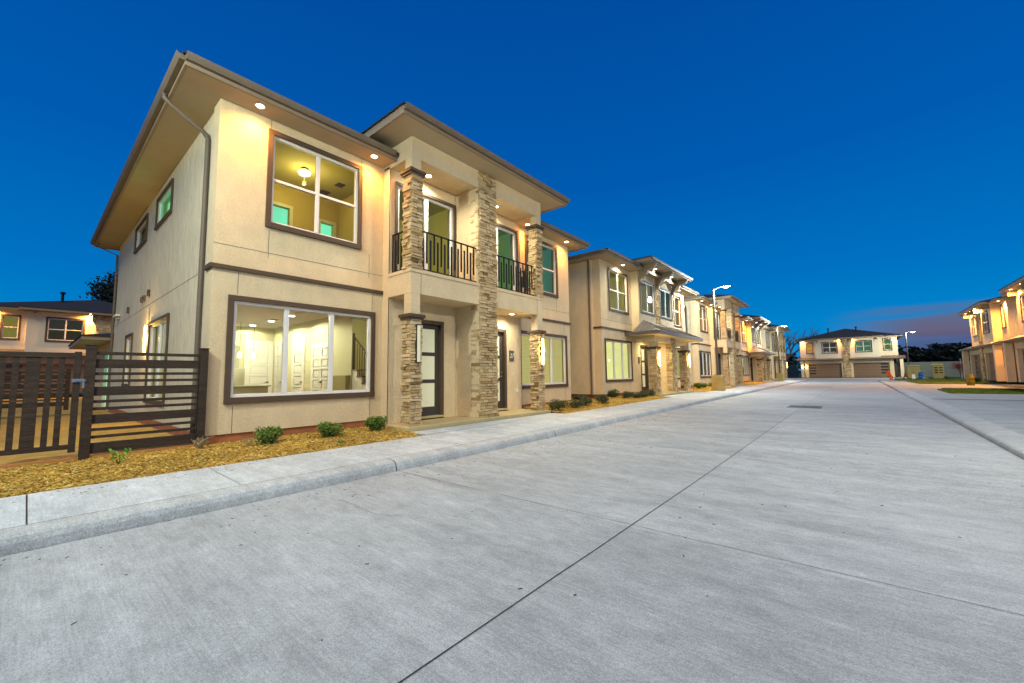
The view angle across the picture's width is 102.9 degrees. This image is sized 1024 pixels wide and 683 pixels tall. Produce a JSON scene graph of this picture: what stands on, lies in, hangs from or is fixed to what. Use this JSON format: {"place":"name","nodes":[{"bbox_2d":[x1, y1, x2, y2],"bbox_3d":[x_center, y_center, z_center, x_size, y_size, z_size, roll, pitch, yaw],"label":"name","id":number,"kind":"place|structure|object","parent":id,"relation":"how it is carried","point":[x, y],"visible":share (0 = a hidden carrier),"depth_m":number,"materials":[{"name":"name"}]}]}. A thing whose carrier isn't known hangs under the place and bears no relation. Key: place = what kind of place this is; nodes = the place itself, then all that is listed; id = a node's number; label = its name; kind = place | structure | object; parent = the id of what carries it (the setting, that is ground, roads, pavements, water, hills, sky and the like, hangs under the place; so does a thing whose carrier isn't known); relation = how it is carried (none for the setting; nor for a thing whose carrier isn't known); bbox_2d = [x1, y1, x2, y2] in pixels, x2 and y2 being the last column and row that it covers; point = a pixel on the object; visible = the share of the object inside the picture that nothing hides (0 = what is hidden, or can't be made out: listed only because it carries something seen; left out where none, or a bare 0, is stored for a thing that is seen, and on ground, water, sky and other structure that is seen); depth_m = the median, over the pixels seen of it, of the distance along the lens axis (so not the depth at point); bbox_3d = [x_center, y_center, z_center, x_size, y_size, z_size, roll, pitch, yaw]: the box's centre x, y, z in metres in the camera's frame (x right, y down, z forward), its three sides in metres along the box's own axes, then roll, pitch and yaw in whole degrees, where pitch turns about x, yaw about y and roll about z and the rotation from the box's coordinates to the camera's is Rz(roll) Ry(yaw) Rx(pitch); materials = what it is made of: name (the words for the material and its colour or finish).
{"place":"outdoors","nodes":[
{"label":"outdoors","id":0,"kind":"place"},
{"bbox_2d":[0,395,572,464],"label":"yard soil","id":1,"kind":"structure","parent":0,"point":[47,455],"depth_m":9.50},
{"bbox_2d":[2,369,70,409],"bbox_3d":[-17.194,1.577,12.871,0.136,1.460,4.416,-5,-6,40],"label":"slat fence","id":2,"kind":"object","parent":1,"relation":"on","point":[67,377],"visible":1,"depth_m":14.06,"materials":[{"name":"brown wood"}]},
{"bbox_2d":[0,292,115,393],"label":"garage house","id":3,"kind":"structure","parent":1,"relation":"on","point":[48,326],"depth_m":31.40,"materials":[{"name":"paint"}]},
{"bbox_2d":[0,314,21,339],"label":"window","id":4,"kind":"structure","parent":3,"relation":"in","point":[10,325],"depth_m":30.95,"materials":[{"name":"glass"}]},
{"bbox_2d":[3,363,84,393],"bbox_3d":[-35.582,2.840,31.108,0.062,2.272,4.400,-5,-6,40],"label":"garage door","id":5,"kind":"structure","parent":3,"relation":"in","point":[8,365],"depth_m":31.09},
{"bbox_2d":[44,317,85,341],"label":"window","id":6,"kind":"structure","parent":3,"relation":"in","point":[57,329],"depth_m":32.62,"materials":[{"name":"white glass"}]},
{"bbox_2d":[0,390,744,529],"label":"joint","id":7,"kind":"object","parent":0,"point":[206,491],"visible":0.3,"depth_m":4.36,"materials":[{"name":"grey concrete"}]},
{"bbox_2d":[0,379,803,528],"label":"sidewalk","id":8,"kind":"structure","parent":0,"point":[53,504],"depth_m":5.52,"materials":[{"name":"concrete"}]},
{"bbox_2d":[711,285,730,390],"bbox_3d":[13.736,-0.163,26.705,1.384,7.020,0.680,-5,-6,40],"label":"street lamp","id":9,"kind":"object","parent":8,"relation":"on","point":[717,381],"visible":0.86,"depth_m":26.66,"materials":[{"name":"metal"}]},
{"bbox_2d":[776,325,786,381],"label":"street lamp","id":10,"kind":"object","parent":8,"relation":"on","point":[780,376],"visible":0.91,"depth_m":48.08,"materials":[{"name":"concrete"}]},
{"bbox_2d":[26,374,963,496],"bbox_3d":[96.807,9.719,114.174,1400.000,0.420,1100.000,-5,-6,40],"label":"ground","id":11,"kind":"structure","parent":0,"point":[800,375],"depth_m":73.03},
{"bbox_2d":[79,270,117,302],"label":"leafy tree","id":12,"kind":"object","parent":11,"relation":"on","point":[105,291],"visible":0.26,"depth_m":44.93,"materials":[{"name":"green plant"}]},
{"bbox_2d":[0,426,423,497],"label":"mulch bed","id":13,"kind":"object","parent":11,"relation":"on","point":[27,479],"visible":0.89,"depth_m":6.11,"materials":[{"name":"wood chip mulch"}]},
{"bbox_2d":[0,444,193,468],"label":"timber sleeper","id":14,"kind":"object","parent":13,"relation":"on","point":[5,466],"visible":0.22,"depth_m":6.08,"materials":[{"name":"brown wood"}]},
{"bbox_2d":[109,448,130,463],"bbox_3d":[-5.729,1.674,5.953,0.212,0.243,0.216,0,-5,-12],"label":"weed plant","id":15,"kind":"object","parent":13,"relation":"on","point":[126,452],"visible":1,"depth_m":5.95,"materials":[{"name":"green plant"}]},
{"bbox_2d":[78,344,209,460],"bbox_3d":[-6.027,0.991,6.777,0.136,1.820,1.556,-5,-6,40],"label":"slat fence","id":16,"kind":"object","parent":13,"relation":"on","point":[86,448],"visible":0.9,"depth_m":6.67,"materials":[{"name":"brown wood"}]},
{"bbox_2d":[0,351,85,455],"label":"garden gate","id":17,"kind":"structure","parent":16,"relation":"attached to","point":[29,404],"depth_m":5.84,"materials":[{"name":"brown wood"}]},
{"bbox_2d":[191,436,212,447],"bbox_3d":[-5.352,1.755,7.071,0.221,0.244,0.347,-5,-6,40],"label":"dry shrub","id":18,"kind":"object","parent":13,"relation":"on","point":[201,443],"visible":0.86,"depth_m":7.03,"materials":[{"name":"beige plant"}]},
{"bbox_2d":[253,425,284,444],"bbox_3d":[-4.495,1.752,7.569,0.511,0.376,0.565,-5,-6,40],"label":"boxwood shrub","id":19,"kind":"object","parent":13,"relation":"on","point":[268,435],"visible":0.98,"depth_m":7.50,"materials":[{"name":"green plant"}]},
{"bbox_2d":[316,421,344,436],"bbox_3d":[-3.710,1.811,8.353,0.567,0.358,0.461,-1,-5,3],"label":"boxwood shrub","id":20,"kind":"object","parent":13,"relation":"on","point":[329,429],"visible":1,"depth_m":8.29,"materials":[{"name":"green plant"}]},
{"bbox_2d":[363,415,387,430],"bbox_3d":[-3.036,1.855,9.163,0.602,0.395,0.410,9,-11,-64],"label":"boxwood shrub","id":21,"kind":"object","parent":13,"relation":"on","point":[373,423],"visible":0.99,"depth_m":9.08,"materials":[{"name":"green plant"}]},
{"bbox_2d":[68,50,589,444],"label":"row house","id":22,"kind":"structure","parent":11,"relation":"on","point":[295,267],"depth_m":10.27,"materials":[{"name":"paint"}]},
{"bbox_2d":[121,332,132,385],"bbox_3d":[-12.870,0.625,13.709,1.390,1.750,0.150,-5,-6,40],"label":"window","id":23,"kind":"structure","parent":22,"relation":"in","point":[130,339],"depth_m":14.04,"materials":[{"name":"white glass"}]},
{"bbox_2d":[133,213,148,253],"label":"window","id":24,"kind":"structure","parent":22,"relation":"in","point":[139,245],"depth_m":13.47,"materials":[{"name":"brown plastic"}]},
{"bbox_2d":[143,313,169,404],"bbox_3d":[-9.238,0.500,10.684,2.480,2.244,0.215,-5,-6,40],"label":"window","id":25,"kind":"structure","parent":22,"relation":"in","point":[160,346],"depth_m":10.76,"materials":[{"name":"glass"}]},
{"bbox_2d":[154,178,173,230],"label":"window","id":26,"kind":"structure","parent":22,"relation":"in","point":[170,205],"depth_m":11.23,"materials":[{"name":"green plastic"}]},
{"bbox_2d":[243,340,273,392],"bbox_3d":[-9.290,1.220,14.938,0.064,2.500,0.950,-5,-6,40],"label":"interior door","id":27,"kind":"structure","parent":22,"relation":"in","point":[259,369],"depth_m":14.99,"materials":[{"name":"beige wood"}]},
{"bbox_2d":[273,341,281,392],"bbox_3d":[-8.539,1.218,14.909,0.830,2.480,0.064,-5,-6,40],"label":"interior door","id":28,"kind":"structure","parent":22,"relation":"in","point":[278,345],"depth_m":15.01,"materials":[{"name":"beige wood"}]},
{"bbox_2d":[291,337,305,391],"bbox_3d":[-7.298,1.114,13.865,0.980,2.480,0.064,-5,-6,40],"label":"interior door","id":29,"kind":"structure","parent":22,"relation":"in","point":[298,344],"depth_m":13.89,"materials":[{"name":"beige wood"}]},
{"bbox_2d":[223,294,375,403],"bbox_3d":[-4.424,0.225,8.908,0.150,2.075,3.110,-5,-6,40],"label":"window","id":30,"kind":"structure","parent":22,"relation":"in","point":[233,300],"depth_m":8.58,"materials":[{"name":"white plastic"}]},
{"bbox_2d":[265,128,362,249],"bbox_3d":[-4.415,-3.348,9.276,0.150,2.115,2.120,-5,-6,40],"label":"window","id":31,"kind":"structure","parent":22,"relation":"in","point":[358,178],"depth_m":9.23,"materials":[{"name":"white plastic"}]},
{"bbox_2d":[310,342,327,390],"bbox_3d":[-6.028,1.147,12.787,1.320,2.200,0.064,-5,-6,40],"label":"interior door","id":32,"kind":"structure","parent":22,"relation":"in","point":[319,355],"depth_m":12.86,"materials":[{"name":"beige wood"}]},
{"bbox_2d":[382,181,455,282],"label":"balcony door","id":33,"kind":"structure","parent":22,"relation":"in","point":[435,214],"depth_m":12.10,"materials":[{"name":"white plastic"}]},
{"bbox_2d":[420,320,444,418],"bbox_3d":[-2.279,0.737,11.051,0.210,2.630,1.000,-5,-6,40],"label":"front door","id":34,"kind":"structure","parent":22,"relation":"in","point":[432,368],"depth_m":11.23,"materials":[{"name":"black glass"}]},
{"bbox_2d":[497,329,507,410],"bbox_3d":[-0.543,0.888,13.100,0.210,2.630,1.000,-5,-6,40],"label":"front door","id":35,"kind":"structure","parent":22,"relation":"in","point":[502,335],"depth_m":13.37,"materials":[{"name":"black glass"}]},
{"bbox_2d":[496,223,518,291],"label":"balcony door","id":36,"kind":"structure","parent":22,"relation":"in","point":[503,235],"depth_m":14.54,"materials":[{"name":"white glass"}]},
{"bbox_2d":[524,234,558,297],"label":"window","id":37,"kind":"structure","parent":22,"relation":"in","point":[546,253],"depth_m":16.62,"materials":[{"name":"white plastic"}]},
{"bbox_2d":[521,330,568,388],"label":"window","id":38,"kind":"structure","parent":22,"relation":"in","point":[555,368],"depth_m":16.01,"materials":[{"name":"glass"}]},
{"bbox_2d":[523,395,668,412],"bbox_3d":[4.119,2.531,17.291,2.073,0.230,9.729,-5,-6,40],"label":"mulch bed","id":39,"kind":"object","parent":11,"relation":"on","point":[618,400],"visible":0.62,"depth_m":16.31,"materials":[{"name":"wood"}]},
{"bbox_2d":[548,399,569,410],"bbox_3d":[1.535,2.127,13.670,0.674,0.435,0.681,-5,-6,40],"label":"lavender shrub","id":40,"kind":"object","parent":39,"relation":"on","point":[557,404],"visible":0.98,"depth_m":13.61,"materials":[{"name":"green plant"}]},
{"bbox_2d":[568,399,584,407],"bbox_3d":[2.291,2.227,14.598,0.516,0.313,0.674,-5,-6,40],"label":"lavender shrub","id":41,"kind":"object","parent":39,"relation":"on","point":[576,403],"visible":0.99,"depth_m":14.54,"materials":[{"name":"green plant"}]},
{"bbox_2d":[578,396,592,405],"bbox_3d":[2.771,2.256,15.431,0.608,0.380,0.647,1,-5,-23],"label":"lavender shrub","id":42,"kind":"object","parent":39,"relation":"on","point":[586,400],"visible":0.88,"depth_m":15.33,"materials":[{"name":"green plant"}]},
{"bbox_2d":[595,394,609,403],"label":"lavender shrub","id":43,"kind":"object","parent":39,"relation":"on","point":[601,398],"visible":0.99,"depth_m":16.25,"materials":[{"name":"green plant"}]},
{"bbox_2d":[608,388,619,396],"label":"lavender shrub","id":44,"kind":"object","parent":39,"relation":"on","point":[612,393],"visible":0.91,"depth_m":19.20,"materials":[{"name":"green plant"}]},
{"bbox_2d":[415,379,790,434],"bbox_3d":[19.376,3.826,34.201,0.582,0.447,66.450,-5,-6,40],"label":"porch landing","id":45,"kind":"object","parent":11,"relation":"on","point":[447,429],"visible":0.31,"depth_m":10.57,"materials":[{"name":"concrete"}]},
{"bbox_2d":[568,248,702,398],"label":"row house","id":46,"kind":"structure","parent":11,"relation":"on","point":[628,333],"depth_m":21.25,"materials":[{"name":"paint"}]},
{"bbox_2d":[608,267,628,314],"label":"window","id":47,"kind":"structure","parent":46,"relation":"in","point":[615,282],"depth_m":21.74,"materials":[{"name":"white plastic"}]},
{"bbox_2d":[604,338,633,381],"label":"window","id":48,"kind":"structure","parent":46,"relation":"in","point":[616,360],"depth_m":21.91,"materials":[{"name":"glass"}]},
{"bbox_2d":[640,345,648,390],"bbox_3d":[7.392,1.513,22.897,0.210,2.630,1.000,-5,-6,40],"label":"front door","id":49,"kind":"structure","parent":46,"relation":"in","point":[643,350],"depth_m":23.10,"materials":[{"name":"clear glass"}]},
{"bbox_2d":[640,280,655,315],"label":"window","id":50,"kind":"structure","parent":46,"relation":"in","point":[645,301],"depth_m":23.53,"materials":[{"name":"white plastic"}]},
{"bbox_2d":[659,287,672,320],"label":"window","id":51,"kind":"structure","parent":46,"relation":"in","point":[664,290],"depth_m":25.03,"materials":[{"name":"white plastic"}]},
{"bbox_2d":[673,295,681,327],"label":"window","id":52,"kind":"structure","parent":46,"relation":"in","point":[675,311],"depth_m":28.14,"materials":[{"name":"white plastic"}]},
{"bbox_2d":[676,348,679,378],"bbox_3d":[11.055,1.460,27.247,0.215,2.083,3.030,-5,-6,40],"label":"window","id":53,"kind":"structure","parent":46,"relation":"in","point":[677,349],"depth_m":27.58,"materials":[{"name":"yellow glass"}]},
{"bbox_2d":[678,386,737,391],"bbox_3d":[13.947,3.321,28.901,2.065,0.188,9.747,-5,-6,40],"label":"mulch bed","id":54,"kind":"object","parent":11,"relation":"on","point":[706,389],"visible":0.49,"depth_m":27.44,"materials":[{"name":"wood"}]},
{"bbox_2d":[684,294,748,387],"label":"row house","id":55,"kind":"structure","parent":11,"relation":"on","point":[699,315],"depth_m":33.20,"materials":[{"name":"paint"}]},
{"bbox_2d":[699,304,708,332],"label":"window","id":56,"kind":"structure","parent":55,"relation":"in","point":[701,309],"depth_m":33.12,"materials":[{"name":"white plastic"}]},
{"bbox_2d":[699,350,711,377],"bbox_3d":[15.210,1.799,32.104,0.150,2.075,3.110,-5,-6,40],"label":"window","id":57,"kind":"structure","parent":55,"relation":"in","point":[706,352],"depth_m":32.37,"materials":[{"name":"glass"}]},
{"bbox_2d":[713,311,720,339],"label":"balcony door","id":58,"kind":"structure","parent":55,"relation":"in","point":[718,314],"depth_m":35.07,"materials":[{"name":"white plastic"}]},
{"bbox_2d":[734,314,775,381],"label":"row house","id":59,"kind":"structure","parent":11,"relation":"on","point":[756,363],"depth_m":45.03,"materials":[{"name":"paint"}]},
{"bbox_2d":[741,322,746,342],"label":"window","id":60,"kind":"structure","parent":59,"relation":"in","point":[742,324],"depth_m":44.16,"materials":[{"name":"yellow plastic"}]},
{"bbox_2d":[742,356,749,375],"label":"window","id":61,"kind":"structure","parent":59,"relation":"in","point":[745,361],"depth_m":44.01,"materials":[{"name":"grey glass"}]},
{"bbox_2d":[761,324,790,380],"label":"row house","id":62,"kind":"structure","parent":11,"relation":"on","point":[769,338],"depth_m":56.75,"materials":[{"name":"paint"}]},
{"bbox_2d":[787,367,798,377],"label":"board fence","id":63,"kind":"object","parent":11,"relation":"on","point":[792,371],"visible":0.23,"depth_m":75.95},
{"bbox_2d":[787,353,800,371],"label":"dark tree","id":64,"kind":"object","parent":11,"relation":"on","point":[791,361],"visible":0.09,"depth_m":94.32,"materials":[{"name":"green plant"}]},
{"bbox_2d":[785,329,811,359],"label":"bare tree","id":65,"kind":"object","parent":11,"relation":"on","point":[789,355],"visible":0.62,"depth_m":82.20,"materials":[{"name":"brown plant"}]},
{"bbox_2d":[794,327,905,377],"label":"garage house","id":66,"kind":"structure","parent":11,"relation":"on","point":[849,353],"depth_m":66.01,"materials":[{"name":"paint"}]},
{"bbox_2d":[806,343,812,353],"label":"window","id":67,"kind":"structure","parent":66,"relation":"in","point":[809,348],"depth_m":70.84,"materials":[{"name":"yellow glass"}]},
{"bbox_2d":[808,363,842,377],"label":"garage door","id":68,"kind":"structure","parent":66,"relation":"in","point":[815,370],"depth_m":67.91,"materials":[{"name":"brown metal"}]},
{"bbox_2d":[821,342,837,353],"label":"window","id":69,"kind":"structure","parent":66,"relation":"in","point":[828,347],"depth_m":68.45,"materials":[{"name":"grey glass"}]},
{"bbox_2d":[854,340,872,351],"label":"window","id":70,"kind":"structure","parent":66,"relation":"in","point":[860,345],"depth_m":65.73,"materials":[{"name":"green glass"}]},
{"bbox_2d":[853,362,889,376],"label":"garage door","id":71,"kind":"structure","parent":66,"relation":"in","point":[879,369],"depth_m":64.21,"materials":[{"name":"brown metal"}]},
{"bbox_2d":[882,338,892,350],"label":"window","id":72,"kind":"structure","parent":66,"relation":"in","point":[887,342],"depth_m":64.38,"materials":[{"name":"green glass"}]},
{"bbox_2d":[894,362,899,375],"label":"front door","id":73,"kind":"structure","parent":66,"relation":"in","point":[896,364],"depth_m":62.64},
{"bbox_2d":[898,342,971,372],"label":"dark tree","id":74,"kind":"object","parent":11,"relation":"on","point":[934,352],"visible":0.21,"depth_m":83.59,"materials":[{"name":"green plant"}]},
{"bbox_2d":[903,361,971,377],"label":"board fence","id":75,"kind":"object","parent":11,"relation":"on","point":[925,366],"visible":0.32,"depth_m":61.53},
{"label":"kerb bed","id":76,"kind":"structure","parent":11,"relation":"on","visible":0},
{"bbox_2d":[0,459,395,556],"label":"kerb","id":77,"kind":"structure","parent":76,"relation":"on","point":[23,538],"depth_m":4.15,"materials":[{"name":"concrete"}]},
{"bbox_2d":[387,429,554,470],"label":"kerb","id":78,"kind":"structure","parent":76,"relation":"on","point":[408,461],"depth_m":7.31,"materials":[{"name":"concrete"}]},
{"bbox_2d":[546,394,728,435],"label":"kerb","id":79,"kind":"structure","parent":76,"relation":"on","point":[575,427],"depth_m":12.21,"materials":[{"name":"concrete"}]},
{"bbox_2d":[725,384,781,396],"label":"kerb","id":80,"kind":"structure","parent":76,"relation":"on","point":[749,391],"depth_m":26.79,"materials":[{"name":"concrete"}]},
{"bbox_2d":[0,380,1023,682],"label":"road","id":81,"kind":"structure","parent":0,"point":[300,588],"depth_m":2.96,"materials":[{"name":"concrete"}]},
{"bbox_2d":[333,387,1020,682],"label":"road joint","id":82,"kind":"object","parent":81,"relation":"on","point":[604,543],"visible":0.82,"depth_m":2.97,"materials":[{"name":"grey"}]},
{"bbox_2d":[788,405,822,408],"bbox_3d":[11.168,2.500,15.557,1.040,0.032,1.040,-5,-6,40],"label":"drain grate","id":83,"kind":"object","parent":81,"relation":"on","point":[796,406],"visible":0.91,"depth_m":15.58,"materials":[{"name":"metal"}]},
{"bbox_2d":[894,389,1022,458],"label":"kerb bed","id":84,"kind":"object","parent":81,"relation":"on","point":[967,428],"visible":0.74,"depth_m":9.02,"materials":[{"name":"grey concrete"}]},
{"bbox_2d":[893,387,928,399],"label":"kerb","id":85,"kind":"structure","parent":84,"relation":"on","point":[910,394],"depth_m":21.47,"materials":[{"name":"concrete"}]},
{"bbox_2d":[916,398,1020,438],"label":"kerb","id":86,"kind":"structure","parent":84,"relation":"on","point":[983,428],"depth_m":10.17,"materials":[{"name":"concrete"}]},
{"bbox_2d":[988,435,1023,458],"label":"kerb","id":87,"kind":"structure","parent":84,"relation":"on","point":[1014,444],"depth_m":7.22,"materials":[{"name":"concrete"}]},
{"bbox_2d":[0,0,1023,370],"label":"sky","id":88,"kind":"structure","parent":0,"point":[835,165],"materials":[{"name":"blue"}]},
{"bbox_2d":[789,377,924,379],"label":"sidewalk","id":89,"kind":"structure","parent":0,"point":[848,378],"depth_m":59.64,"materials":[{"name":"concrete"}]},
{"bbox_2d":[906,365,919,377],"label":"utility cabinet","id":90,"kind":"object","parent":89,"relation":"on","point":[913,369],"visible":0.56,"depth_m":51.69,"materials":[{"name":"green metal"}]},
{"bbox_2d":[931,364,944,377],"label":"utility cabinet","id":91,"kind":"object","parent":89,"relation":"on","point":[937,370],"visible":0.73,"depth_m":49.01,"materials":[{"name":"green metal"}]},
{"bbox_2d":[894,377,977,380],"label":"lawn grass","id":92,"kind":"structure","parent":0,"point":[925,379],"depth_m":46.70,"materials":[{"name":"green plant"}]},
{"bbox_2d":[879,380,993,381],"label":"apron","id":93,"kind":"object","parent":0,"point":[906,381],"visible":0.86,"depth_m":45.27,"materials":[{"name":"concrete"}]},
{"bbox_2d":[949,359,970,378],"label":"red sapling","id":94,"kind":"object","parent":93,"relation":"on","point":[958,366],"visible":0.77,"depth_m":46.61,"materials":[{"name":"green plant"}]},
{"bbox_2d":[890,382,1023,434],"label":"apron","id":95,"kind":"object","parent":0,"point":[1009,414],"visible":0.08,"depth_m":15.60,"materials":[{"name":"concrete"}]},
{"bbox_2d":[907,380,1023,383],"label":"lawn grass","id":96,"kind":"structure","parent":95,"relation":"on","point":[956,382],"depth_m":35.71,"materials":[{"name":"green plant"}]},
{"bbox_2d":[937,387,1023,393],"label":"lawn grass","id":97,"kind":"structure","parent":95,"relation":"on","point":[982,391],"depth_m":22.09,"materials":[{"name":"green plant"}]},
{"bbox_2d":[958,296,1019,380],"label":"garage house","id":98,"kind":"structure","parent":95,"relation":"on","point":[993,321],"depth_m":33.84,"materials":[{"name":"paint"}]},
{"bbox_2d":[971,316,977,337],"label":"window","id":99,"kind":"structure","parent":98,"relation":"in","point":[974,317],"depth_m":38.28,"materials":[{"name":"yellow glass"}]},
{"bbox_2d":[974,355,981,378],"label":"garage door","id":100,"kind":"structure","parent":98,"relation":"in","point":[977,358],"depth_m":38.87,"materials":[{"name":"brown"}]},
{"bbox_2d":[981,310,989,333],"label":"window","id":101,"kind":"structure","parent":98,"relation":"in","point":[985,312],"depth_m":34.74,"materials":[{"name":"grey glass"}]},
{"bbox_2d":[989,353,995,379],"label":"garage door","id":102,"kind":"structure","parent":98,"relation":"in","point":[991,357],"depth_m":34.78,"materials":[{"name":"brown wood"}]},
{"bbox_2d":[1000,303,1006,328],"bbox_3d":[38.866,-1.994,32.233,0.150,1.958,1.090,-5,-6,40],"label":"window","id":103,"kind":"structure","parent":98,"relation":"in","point":[1002,313],"depth_m":32.47,"materials":[{"name":"yellow glass"}]},
{"bbox_2d":[997,276,1023,381],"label":"garage house","id":104,"kind":"structure","parent":95,"relation":"on","point":[1015,288],"depth_m":28.24,"materials":[{"name":"paint"}]},
{"bbox_2d":[1019,292,1023,322],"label":"window","id":105,"kind":"structure","parent":104,"relation":"in","point":[1020,299],"depth_m":27.05,"materials":[{"name":"yellow plastic"}]},
{"bbox_2d":[966,374,974,384],"bbox_3d":[35.018,2.948,31.157,0.470,0.850,0.463,-5,-6,40],"label":"yellow barrel","id":106,"kind":"object","parent":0,"point":[970,379],"visible":1,"depth_m":31.01,"materials":[{"name":"yellow plastic"}]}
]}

